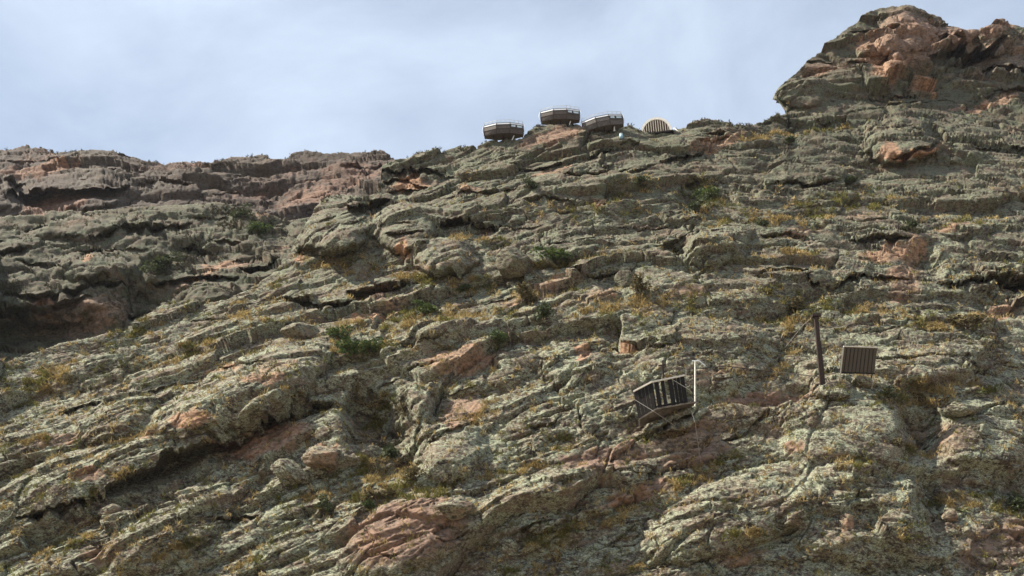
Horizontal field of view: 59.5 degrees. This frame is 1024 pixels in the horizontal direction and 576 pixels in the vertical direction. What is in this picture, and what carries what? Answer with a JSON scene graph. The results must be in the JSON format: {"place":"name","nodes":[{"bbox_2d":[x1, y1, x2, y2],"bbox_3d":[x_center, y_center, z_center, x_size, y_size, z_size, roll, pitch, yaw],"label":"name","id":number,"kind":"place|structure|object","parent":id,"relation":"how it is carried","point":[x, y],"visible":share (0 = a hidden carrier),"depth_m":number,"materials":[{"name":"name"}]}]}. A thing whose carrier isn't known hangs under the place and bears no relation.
{"place":"outdoors","nodes":[
{"label":"outdoors","id":0,"kind":"place"},
{"bbox_2d":[0,202,309,361],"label":"cliff side","id":1,"kind":"structure","parent":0,"point":[75,307],"depth_m":101.66,"materials":[{"name":"grey stone"}]},
{"bbox_2d":[139,259,167,273],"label":"shrub","id":2,"kind":"object","parent":1,"relation":"on","point":[155,268],"visible":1,"depth_m":100.82,"materials":[{"name":"green plant"}]},
{"bbox_2d":[0,202,307,345],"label":"side scrub","id":3,"kind":"object","parent":1,"relation":"on","point":[177,263],"visible":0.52,"depth_m":104.97,"materials":[{"name":"green plant"}]},
{"bbox_2d":[153,251,185,267],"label":"shrub","id":4,"kind":"object","parent":1,"relation":"on","point":[165,261],"visible":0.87,"depth_m":102.14,"materials":[{"name":"green plant"}]},
{"bbox_2d":[230,202,255,218],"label":"shrub","id":5,"kind":"object","parent":1,"relation":"on","point":[242,213],"visible":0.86,"depth_m":110.74,"materials":[{"name":"green plant"}]},
{"bbox_2d":[247,220,273,234],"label":"shrub","id":6,"kind":"object","parent":1,"relation":"on","point":[253,224],"visible":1,"depth_m":108.08,"materials":[{"name":"green plant"}]},
{"bbox_2d":[0,144,393,220],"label":"cliff","id":7,"kind":"structure","parent":0,"point":[36,182],"depth_m":143.69,"materials":[{"name":"brown stone"}]},
{"bbox_2d":[0,147,388,168],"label":"skyline scrub","id":8,"kind":"object","parent":7,"relation":"on","point":[222,159],"visible":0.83,"depth_m":150.86,"materials":[{"name":"plant"}]},
{"bbox_2d":[0,5,1023,575],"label":"cliff","id":9,"kind":"structure","parent":0,"point":[874,69],"depth_m":68.76,"materials":[{"name":"grey stone"}]},
{"bbox_2d":[98,504,121,515],"bbox_3d":[-26.459,14.661,59.002,1.439,0.893,0.900,-5,-28,9],"label":"boulder","id":10,"kind":"object","parent":9,"relation":"on","point":[107,509],"visible":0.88,"depth_m":58.73,"materials":[{"name":"beige stone"}]},
{"bbox_2d":[270,458,311,484],"bbox_3d":[-14.864,12.358,60.412,3.041,1.487,2.209,13,-23,0],"label":"boulder","id":11,"kind":"object","parent":9,"relation":"on","point":[291,470],"visible":0.94,"depth_m":59.75,"materials":[{"name":"grey stone"}]},
{"bbox_2d":[280,322,319,338],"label":"boulder","id":12,"kind":"object","parent":9,"relation":"on","point":[302,330],"visible":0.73,"depth_m":73.69,"materials":[{"name":"beige stone"}]},
{"bbox_2d":[301,445,341,468],"bbox_3d":[-12.864,11.414,60.498,2.621,1.688,2.369,16,-24,-5],"label":"boulder","id":13,"kind":"object","parent":9,"relation":"on","point":[320,456],"visible":0.98,"depth_m":59.77,"materials":[{"name":"beige stone"}]},
{"bbox_2d":[314,493,332,511],"bbox_3d":[-12.106,13.843,57.707,1.276,1.114,1.614,12,-30,-21],"label":"shrub","id":14,"kind":"object","parent":9,"relation":"on","point":[323,505],"visible":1,"depth_m":57.60,"materials":[{"name":"green plant"}]},
{"bbox_2d":[326,324,353,339],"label":"shrub","id":15,"kind":"object","parent":9,"relation":"on","point":[334,332],"visible":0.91,"depth_m":72.13,"materials":[{"name":"green plant"}]},
{"bbox_2d":[334,333,366,359],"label":"shrub","id":16,"kind":"object","parent":9,"relation":"on","point":[346,344],"visible":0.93,"depth_m":69.19,"materials":[{"name":"green plant"}]},
{"bbox_2d":[361,497,375,507],"bbox_3d":[-9.180,13.816,57.281,1.302,0.781,0.833,-37,-45,49],"label":"shrub","id":17,"kind":"object","parent":9,"relation":"on","point":[368,502],"visible":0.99,"depth_m":57.03,"materials":[{"name":"green plant"}]},
{"bbox_2d":[358,337,383,352],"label":"shrub","id":18,"kind":"object","parent":9,"relation":"on","point":[369,346],"visible":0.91,"depth_m":70.10,"materials":[{"name":"green plant"}]},
{"bbox_2d":[366,386,377,399],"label":"shrub","id":19,"kind":"object","parent":9,"relation":"on","point":[369,391],"visible":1,"depth_m":67.61,"materials":[{"name":"green plant"}]},
{"bbox_2d":[358,487,396,501],"bbox_3d":[-8.800,13.408,57.758,2.480,1.063,1.593,13,-31,-24],"label":"shrub","id":20,"kind":"object","parent":9,"relation":"on","point":[371,494],"visible":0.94,"depth_m":57.59,"materials":[{"name":"green plant"}]},
{"bbox_2d":[380,443,400,458],"bbox_3d":[-8.669,11.614,63.650,1.505,1.478,1.904,16,-32,-27],"label":"shrub","id":21,"kind":"object","parent":9,"relation":"on","point":[391,451],"visible":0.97,"depth_m":63.21,"materials":[{"name":"green plant"}]},
{"bbox_2d":[396,402,406,416],"bbox_3d":[-7.837,8.602,64.320,0.977,1.087,1.522,-9,-29,17],"label":"shrub","id":22,"kind":"object","parent":9,"relation":"on","point":[401,407],"visible":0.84,"depth_m":64.13,"materials":[{"name":"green plant"}]},
{"bbox_2d":[400,465,426,480],"bbox_3d":[-6.538,12.068,58.811,1.908,1.090,1.225,-19,-33,31],"label":"shrub","id":23,"kind":"object","parent":9,"relation":"on","point":[411,471],"visible":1,"depth_m":58.65,"materials":[{"name":"green plant"}]},
{"bbox_2d":[411,299,440,314],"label":"shrub","id":24,"kind":"object","parent":9,"relation":"on","point":[428,308],"visible":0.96,"depth_m":74.71,"materials":[{"name":"green plant"}]},
{"bbox_2d":[436,496,475,520],"bbox_3d":[-3.421,13.545,54.872,2.398,1.335,2.008,-5,-26,-15],"label":"boulder","id":25,"kind":"object","parent":9,"relation":"on","point":[457,508],"visible":0.98,"depth_m":54.26,"materials":[{"name":"beige stone"}]},
{"bbox_2d":[456,283,473,291],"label":"shrub","id":26,"kind":"object","parent":9,"relation":"on","point":[462,287],"visible":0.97,"depth_m":78.42,"materials":[{"name":"green plant"}]},
{"bbox_2d":[488,329,509,344],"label":"shrub","id":27,"kind":"object","parent":9,"relation":"on","point":[500,337],"visible":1,"depth_m":69.62,"materials":[{"name":"green plant"}]},
{"bbox_2d":[482,119,524,139],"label":"capsule lodge","id":28,"kind":"structure","parent":9,"relation":"on","point":[499,131],"depth_m":101.02,"materials":[{"name":"metal"}]},
{"bbox_2d":[498,536,517,556],"bbox_3d":[-0.292,16.008,55.397,1.345,1.253,1.029,-12,-30,21],"label":"boulder","id":29,"kind":"object","parent":9,"relation":"on","point":[507,545],"visible":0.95,"depth_m":55.04,"materials":[{"name":"grey stone"}]},
{"bbox_2d":[0,22,1023,575],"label":"dry grass","id":30,"kind":"structure","parent":9,"relation":"on","point":[608,522],"depth_m":65.24,"materials":[{"name":"plant"}]},
{"bbox_2d":[0,80,1023,575],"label":"green grass","id":31,"kind":"structure","parent":9,"relation":"on","point":[440,492],"depth_m":65.71,"materials":[{"name":"green plant"}]},
{"bbox_2d":[0,20,1023,575],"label":"air plants","id":32,"kind":"object","parent":9,"relation":"on","point":[250,500],"visible":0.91,"depth_m":64.15,"materials":[{"name":"green plant"}]},
{"bbox_2d":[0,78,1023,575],"bbox_3d":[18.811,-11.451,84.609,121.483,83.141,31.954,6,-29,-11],"label":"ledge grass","id":33,"kind":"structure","parent":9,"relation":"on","point":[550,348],"depth_m":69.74,"materials":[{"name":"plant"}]},
{"bbox_2d":[496,246,531,278],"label":"boulder","id":34,"kind":"object","parent":9,"relation":"on","point":[512,262],"visible":1,"depth_m":78.22,"materials":[{"name":"beige stone"}]},
{"bbox_2d":[516,281,539,302],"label":"shrub","id":35,"kind":"object","parent":9,"relation":"on","point":[523,294],"visible":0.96,"depth_m":74.87,"materials":[{"name":"green plant"}]},
{"bbox_2d":[519,173,537,188],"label":"shrub","id":36,"kind":"object","parent":9,"relation":"on","point":[530,183],"visible":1,"depth_m":90.32,"materials":[{"name":"green plant"}]},
{"bbox_2d":[534,301,552,322],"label":"shrub","id":37,"kind":"object","parent":9,"relation":"on","point":[543,308],"visible":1,"depth_m":72.47,"materials":[{"name":"green plant"}]},
{"bbox_2d":[320,90,780,206],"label":"skyline scrub","id":38,"kind":"object","parent":9,"relation":"on","point":[536,125],"visible":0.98,"depth_m":101.88,"materials":[{"name":"plant"}]},
{"bbox_2d":[528,244,573,263],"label":"shrub","id":39,"kind":"object","parent":9,"relation":"on","point":[558,253],"visible":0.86,"depth_m":79.12,"materials":[{"name":"green plant"}]},
{"bbox_2d":[539,105,581,124],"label":"capsule lodge","id":40,"kind":"structure","parent":9,"relation":"on","point":[566,115],"depth_m":102.81,"materials":[{"name":"metal"}]},
{"bbox_2d":[580,111,624,131],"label":"capsule lodge","id":41,"kind":"structure","parent":9,"relation":"on","point":[609,122],"depth_m":101.80,"materials":[{"name":"metal"}]},
{"bbox_2d":[614,270,634,287],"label":"boulder","id":42,"kind":"object","parent":9,"relation":"on","point":[623,278],"visible":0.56,"depth_m":76.89,"materials":[{"name":"grey stone"}]},
{"bbox_2d":[630,272,652,293],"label":"shrub","id":43,"kind":"object","parent":9,"relation":"on","point":[638,286],"visible":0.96,"depth_m":74.24,"materials":[{"name":"green plant"}]},
{"bbox_2d":[634,175,652,188],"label":"shrub","id":44,"kind":"object","parent":9,"relation":"on","point":[641,179],"visible":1,"depth_m":91.87,"materials":[{"name":"green plant"}]},
{"bbox_2d":[641,117,678,133],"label":"arched hut","id":45,"kind":"object","parent":9,"relation":"on","point":[657,125],"visible":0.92,"depth_m":102.99,"materials":[{"name":"white paint"}]},
{"bbox_2d":[658,358,664,378],"bbox_3d":[10.579,5.987,63.012,0.511,2.246,0.168,0,-28,0],"label":"anchor post","id":46,"kind":"object","parent":9,"relation":"on","point":[663,365],"visible":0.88,"depth_m":63.18,"materials":[{"name":"metal"}]},
{"bbox_2d":[633,375,695,425],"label":"slatted platform","id":47,"kind":"structure","parent":9,"relation":"on","point":[646,416],"depth_m":61.35,"materials":[{"name":"brown wood"}]},
{"bbox_2d":[688,194,709,211],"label":"shrub","id":48,"kind":"object","parent":9,"relation":"on","point":[694,205],"visible":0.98,"depth_m":88.20,"materials":[{"name":"green plant"}]},
{"bbox_2d":[692,360,705,406],"bbox_3d":[13.192,6.726,63.050,1.162,3.490,0.255,0,-28,0],"label":"white post","id":49,"kind":"object","parent":9,"relation":"on","point":[694,376],"visible":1,"depth_m":63.19,"materials":[{"name":"metal"}]},
{"bbox_2d":[691,185,719,199],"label":"shrub","id":50,"kind":"object","parent":9,"relation":"on","point":[708,190],"visible":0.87,"depth_m":91.12,"materials":[{"name":"green plant"}]},
{"bbox_2d":[754,217,768,225],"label":"shrub","id":51,"kind":"object","parent":9,"relation":"on","point":[762,223],"visible":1,"depth_m":85.55,"materials":[{"name":"green plant"}]},
{"bbox_2d":[783,135,797,143],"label":"shrub","id":52,"kind":"object","parent":9,"relation":"on","point":[790,139],"visible":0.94,"depth_m":102.12,"materials":[{"name":"green plant"}]},
{"bbox_2d":[789,296,809,313],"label":"shrub","id":53,"kind":"object","parent":9,"relation":"on","point":[797,304],"visible":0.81,"depth_m":75.07,"materials":[{"name":"green plant"}]},
{"bbox_2d":[811,313,824,385],"bbox_3d":[22.359,4.537,64.962,0.848,5.800,0.570,0,-28,0],"label":"steel pole","id":54,"kind":"object","parent":9,"relation":"on","point":[815,316],"visible":1,"depth_m":64.97,"materials":[{"name":"brown metal"}]},
{"bbox_2d":[696,366,818,376],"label":"steel cable","id":55,"kind":"object","parent":54,"relation":"attached to","point":[757,369],"visible":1,"depth_m":66.32,"materials":[{"name":"grey metal"}]},
{"bbox_2d":[838,513,853,529],"bbox_3d":[20.626,14.506,55.220,0.759,1.114,1.012,29,-39,-42],"label":"boulder","id":56,"kind":"object","parent":9,"relation":"on","point":[846,520],"visible":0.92,"depth_m":54.99,"materials":[{"name":"beige stone"}]},
{"bbox_2d":[845,175,857,185],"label":"shrub","id":57,"kind":"object","parent":9,"relation":"on","point":[850,179],"visible":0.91,"depth_m":94.91,"materials":[{"name":"green plant"}]},
{"bbox_2d":[839,346,877,388],"bbox_3d":[24.718,5.880,64.356,2.664,2.464,3.080,0,-28,0],"label":"slatted screen","id":58,"kind":"object","parent":9,"relation":"on","point":[858,359],"visible":0.98,"depth_m":63.87,"materials":[{"name":"brown wood"}]},
{"bbox_2d":[851,375,874,388],"bbox_3d":[25.391,6.906,64.786,1.949,1.105,1.456,13,-30,-12],"label":"boulder","id":59,"kind":"object","parent":9,"relation":"on","point":[861,381],"visible":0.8,"depth_m":64.25,"materials":[{"name":"grey stone"}]},
{"bbox_2d":[880,385,897,398],"bbox_3d":[26.793,7.436,63.907,1.276,0.881,1.008,-21,-34,34],"label":"shrub","id":60,"kind":"object","parent":9,"relation":"on","point":[892,395],"visible":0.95,"depth_m":63.81,"materials":[{"name":"green plant"}]},
{"bbox_2d":[891,437,901,447],"bbox_3d":[25.631,10.257,59.667,0.824,0.916,1.283,-9,-29,17],"label":"shrub","id":61,"kind":"object","parent":9,"relation":"on","point":[897,441],"visible":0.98,"depth_m":59.48,"materials":[{"name":"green plant"}]},
{"bbox_2d":[902,219,919,230],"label":"shrub","id":62,"kind":"object","parent":9,"relation":"on","point":[911,223],"visible":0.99,"depth_m":85.96,"materials":[{"name":"green plant"}]},
{"bbox_2d":[940,508,957,521],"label":"boulder","id":63,"kind":"object","parent":9,"relation":"on","point":[949,515],"visible":1,"depth_m":56.17,"materials":[{"name":"beige stone"}]},
{"bbox_2d":[943,401,980,417],"bbox_3d":[31.592,8.651,63.254,2.488,1.136,1.836,5,-28,-10],"label":"boulder","id":64,"kind":"object","parent":9,"relation":"on","point":[954,409],"visible":0.98,"depth_m":62.65,"materials":[{"name":"beige stone"}]},
{"bbox_2d":[944,313,991,328],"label":"shrub","id":65,"kind":"object","parent":9,"relation":"on","point":[972,319],"visible":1,"depth_m":73.56,"materials":[{"name":"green plant"}]},
{"bbox_2d":[1005,491,1023,511],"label":"shrub","id":66,"kind":"object","parent":9,"relation":"on","point":[1017,501],"visible":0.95,"depth_m":57.72,"materials":[{"name":"green plant"}]},
{"bbox_2d":[0,0,1023,164],"label":"sky","id":67,"kind":"structure","parent":0,"point":[165,82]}
]}

